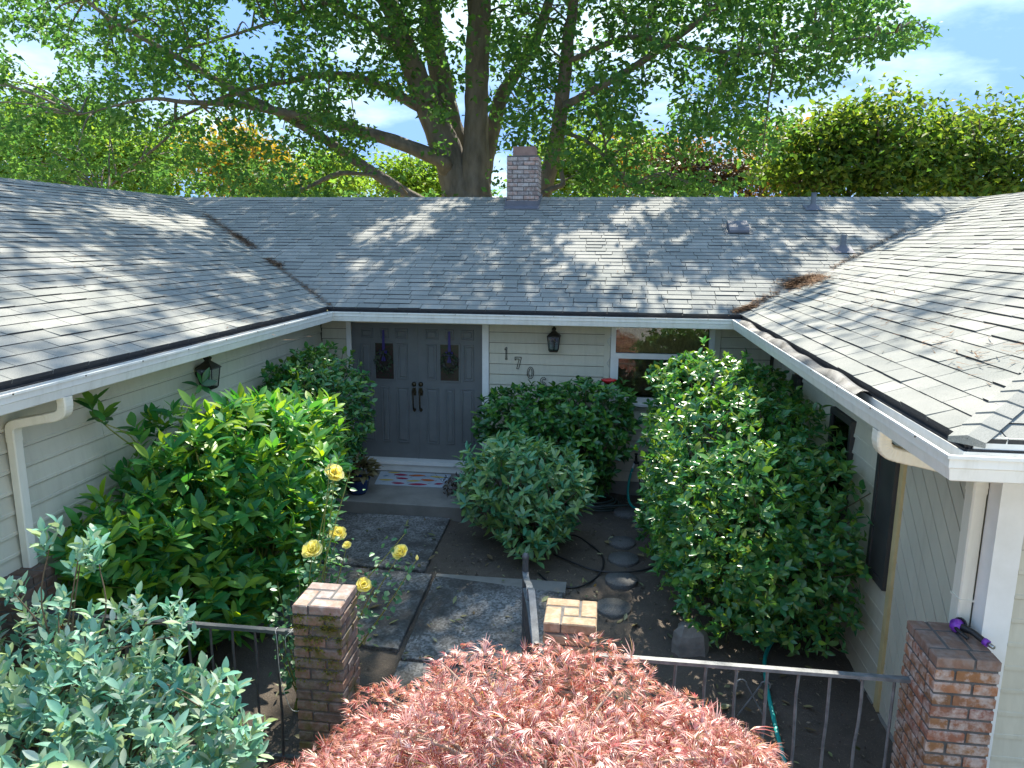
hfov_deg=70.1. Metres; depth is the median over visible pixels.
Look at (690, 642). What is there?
rock
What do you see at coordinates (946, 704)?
brick pillar
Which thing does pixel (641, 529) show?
stepping stone
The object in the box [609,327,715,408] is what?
window
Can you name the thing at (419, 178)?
ash tree
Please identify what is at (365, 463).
potted plant
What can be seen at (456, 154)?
oak tree
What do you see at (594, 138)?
ash tree
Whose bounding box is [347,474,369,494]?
plant pot
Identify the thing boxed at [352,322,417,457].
door
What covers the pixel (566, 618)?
brick pillar
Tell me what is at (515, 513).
rhododendron
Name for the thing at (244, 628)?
iron fence
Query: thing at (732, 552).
camellia bush
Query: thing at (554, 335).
wall lantern
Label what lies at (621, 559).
stepping stone
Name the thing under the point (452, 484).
dried plant
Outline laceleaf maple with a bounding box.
[268,631,792,767]
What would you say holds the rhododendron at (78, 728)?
on the soil bed
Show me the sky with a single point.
(983, 43)
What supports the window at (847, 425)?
in the ranch house
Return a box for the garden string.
[275,627,297,711]
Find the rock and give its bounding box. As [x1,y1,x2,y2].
[671,621,708,656]
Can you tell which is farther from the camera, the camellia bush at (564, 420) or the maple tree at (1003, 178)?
the maple tree at (1003, 178)
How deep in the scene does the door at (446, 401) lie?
10.05 m
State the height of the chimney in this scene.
1.126 m
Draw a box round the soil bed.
[24,486,892,767]
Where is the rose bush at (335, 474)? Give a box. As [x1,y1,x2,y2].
[262,452,418,712]
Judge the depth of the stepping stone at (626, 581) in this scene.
7.45 m
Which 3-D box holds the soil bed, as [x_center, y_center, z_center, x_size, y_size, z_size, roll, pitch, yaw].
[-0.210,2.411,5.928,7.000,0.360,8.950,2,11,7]
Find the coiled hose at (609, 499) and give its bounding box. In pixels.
[565,494,627,511]
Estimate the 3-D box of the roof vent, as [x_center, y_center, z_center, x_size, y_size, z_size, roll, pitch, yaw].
[3.538,-2.458,11.460,0.440,0.212,0.430,2,11,7]
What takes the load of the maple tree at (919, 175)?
on the ground
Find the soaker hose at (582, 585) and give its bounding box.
[538,534,654,587]
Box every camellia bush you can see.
[253,340,377,494]
[470,375,644,505]
[630,336,873,658]
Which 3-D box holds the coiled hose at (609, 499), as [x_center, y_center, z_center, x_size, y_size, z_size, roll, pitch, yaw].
[1.037,1.534,9.505,0.787,0.122,0.636,-1,11,-9]
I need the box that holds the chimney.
[503,146,541,208]
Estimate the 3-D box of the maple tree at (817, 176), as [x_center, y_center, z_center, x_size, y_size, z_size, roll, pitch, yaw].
[9.668,-4.922,23.762,5.140,8.399,5.061,2,11,7]
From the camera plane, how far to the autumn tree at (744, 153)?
27.61 m
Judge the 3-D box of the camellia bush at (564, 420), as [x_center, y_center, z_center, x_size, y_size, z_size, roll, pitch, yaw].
[0.564,0.748,9.347,2.221,1.740,1.066,2,11,7]
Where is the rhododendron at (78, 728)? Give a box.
[0,514,277,767]
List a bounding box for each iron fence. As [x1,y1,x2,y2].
[44,610,301,760]
[596,652,910,767]
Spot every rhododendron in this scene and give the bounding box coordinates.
[0,514,277,767]
[40,367,357,666]
[451,421,605,568]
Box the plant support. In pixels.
[737,679,770,716]
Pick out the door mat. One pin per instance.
(410, 479)
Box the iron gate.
[521,552,539,763]
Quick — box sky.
[0,0,1023,196]
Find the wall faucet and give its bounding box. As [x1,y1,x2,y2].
[634,453,638,463]
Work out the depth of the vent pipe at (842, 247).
10.50 m
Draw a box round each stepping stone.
[597,598,630,618]
[605,572,637,589]
[608,551,638,567]
[609,536,634,549]
[613,507,635,518]
[633,522,650,531]
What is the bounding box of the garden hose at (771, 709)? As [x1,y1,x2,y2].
[627,463,788,767]
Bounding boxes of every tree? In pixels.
[0,0,948,324]
[0,54,146,185]
[56,97,224,196]
[169,115,320,196]
[278,136,384,196]
[354,140,440,196]
[503,107,675,196]
[592,127,724,196]
[702,148,774,196]
[707,106,818,196]
[728,94,896,196]
[768,71,997,196]
[892,74,1023,196]
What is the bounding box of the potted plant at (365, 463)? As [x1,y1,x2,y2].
[345,452,383,483]
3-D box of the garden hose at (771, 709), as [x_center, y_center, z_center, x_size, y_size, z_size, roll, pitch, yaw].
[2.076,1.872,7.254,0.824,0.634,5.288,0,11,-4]
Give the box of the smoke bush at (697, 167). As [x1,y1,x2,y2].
[629,136,744,196]
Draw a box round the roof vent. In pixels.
[721,221,753,233]
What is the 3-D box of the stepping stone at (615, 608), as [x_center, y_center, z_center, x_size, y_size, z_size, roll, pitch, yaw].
[0.966,2.148,6.972,0.340,0.066,0.337,2,11,7]
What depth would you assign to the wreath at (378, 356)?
10.03 m
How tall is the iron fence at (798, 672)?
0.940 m
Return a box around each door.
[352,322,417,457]
[417,323,481,459]
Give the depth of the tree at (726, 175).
25.91 m
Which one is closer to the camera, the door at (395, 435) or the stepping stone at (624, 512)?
the stepping stone at (624, 512)
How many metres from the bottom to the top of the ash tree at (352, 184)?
9.261 m
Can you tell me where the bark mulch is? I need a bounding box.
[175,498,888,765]
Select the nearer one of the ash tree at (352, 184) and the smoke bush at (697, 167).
the smoke bush at (697, 167)
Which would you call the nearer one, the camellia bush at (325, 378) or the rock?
the rock
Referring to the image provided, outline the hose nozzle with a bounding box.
[949,617,995,649]
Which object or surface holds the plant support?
on the soil bed
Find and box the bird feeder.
[601,327,616,383]
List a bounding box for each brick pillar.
[0,563,69,759]
[290,582,362,767]
[541,598,596,767]
[890,620,1001,767]
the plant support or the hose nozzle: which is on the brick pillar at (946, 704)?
the hose nozzle
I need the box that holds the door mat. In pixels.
[375,471,450,487]
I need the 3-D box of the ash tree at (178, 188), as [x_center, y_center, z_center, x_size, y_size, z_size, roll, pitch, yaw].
[-19.530,-9.569,38.785,9.688,11.342,6.602,2,11,7]
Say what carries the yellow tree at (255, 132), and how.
on the ground
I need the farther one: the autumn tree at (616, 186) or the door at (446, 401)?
the autumn tree at (616, 186)
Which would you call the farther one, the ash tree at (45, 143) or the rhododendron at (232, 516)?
the ash tree at (45, 143)
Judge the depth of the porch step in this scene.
9.09 m
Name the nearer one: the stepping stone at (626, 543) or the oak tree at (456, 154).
the stepping stone at (626, 543)
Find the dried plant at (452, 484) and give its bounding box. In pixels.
[438,466,464,496]
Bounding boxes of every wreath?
[373,330,392,371]
[440,332,458,373]
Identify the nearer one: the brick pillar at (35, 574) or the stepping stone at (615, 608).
the brick pillar at (35, 574)
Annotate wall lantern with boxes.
[194,356,220,389]
[547,326,560,351]
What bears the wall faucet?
attached to the ranch house
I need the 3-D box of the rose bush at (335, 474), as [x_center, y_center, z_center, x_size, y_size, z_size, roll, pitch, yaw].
[-1.293,1.490,5.321,1.251,2.002,0.482,2,11,7]
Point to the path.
(491, 601)
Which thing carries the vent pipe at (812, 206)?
on the ranch house
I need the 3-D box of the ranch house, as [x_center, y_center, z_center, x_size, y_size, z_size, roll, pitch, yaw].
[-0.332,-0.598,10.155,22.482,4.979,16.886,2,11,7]
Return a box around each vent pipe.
[803,192,822,209]
[831,235,854,252]
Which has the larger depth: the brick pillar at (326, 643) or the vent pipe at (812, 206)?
the vent pipe at (812, 206)
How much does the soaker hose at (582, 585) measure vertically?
0.065 m
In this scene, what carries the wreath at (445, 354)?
attached to the ranch house
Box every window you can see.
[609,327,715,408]
[823,406,856,522]
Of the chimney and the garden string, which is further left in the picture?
the garden string
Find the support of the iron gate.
attached to the brick pillar at (566, 618)
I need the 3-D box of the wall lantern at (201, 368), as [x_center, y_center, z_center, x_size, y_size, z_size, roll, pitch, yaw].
[-2.942,-0.120,7.056,0.200,0.335,0.180,2,11,7]
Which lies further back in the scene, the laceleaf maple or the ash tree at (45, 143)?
the ash tree at (45, 143)
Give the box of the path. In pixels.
[240,512,566,767]
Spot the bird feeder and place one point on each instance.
(607, 380)
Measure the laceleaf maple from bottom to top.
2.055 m
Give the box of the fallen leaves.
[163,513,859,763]
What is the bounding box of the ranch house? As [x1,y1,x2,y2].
[0,177,1023,767]
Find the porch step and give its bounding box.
[330,469,483,521]

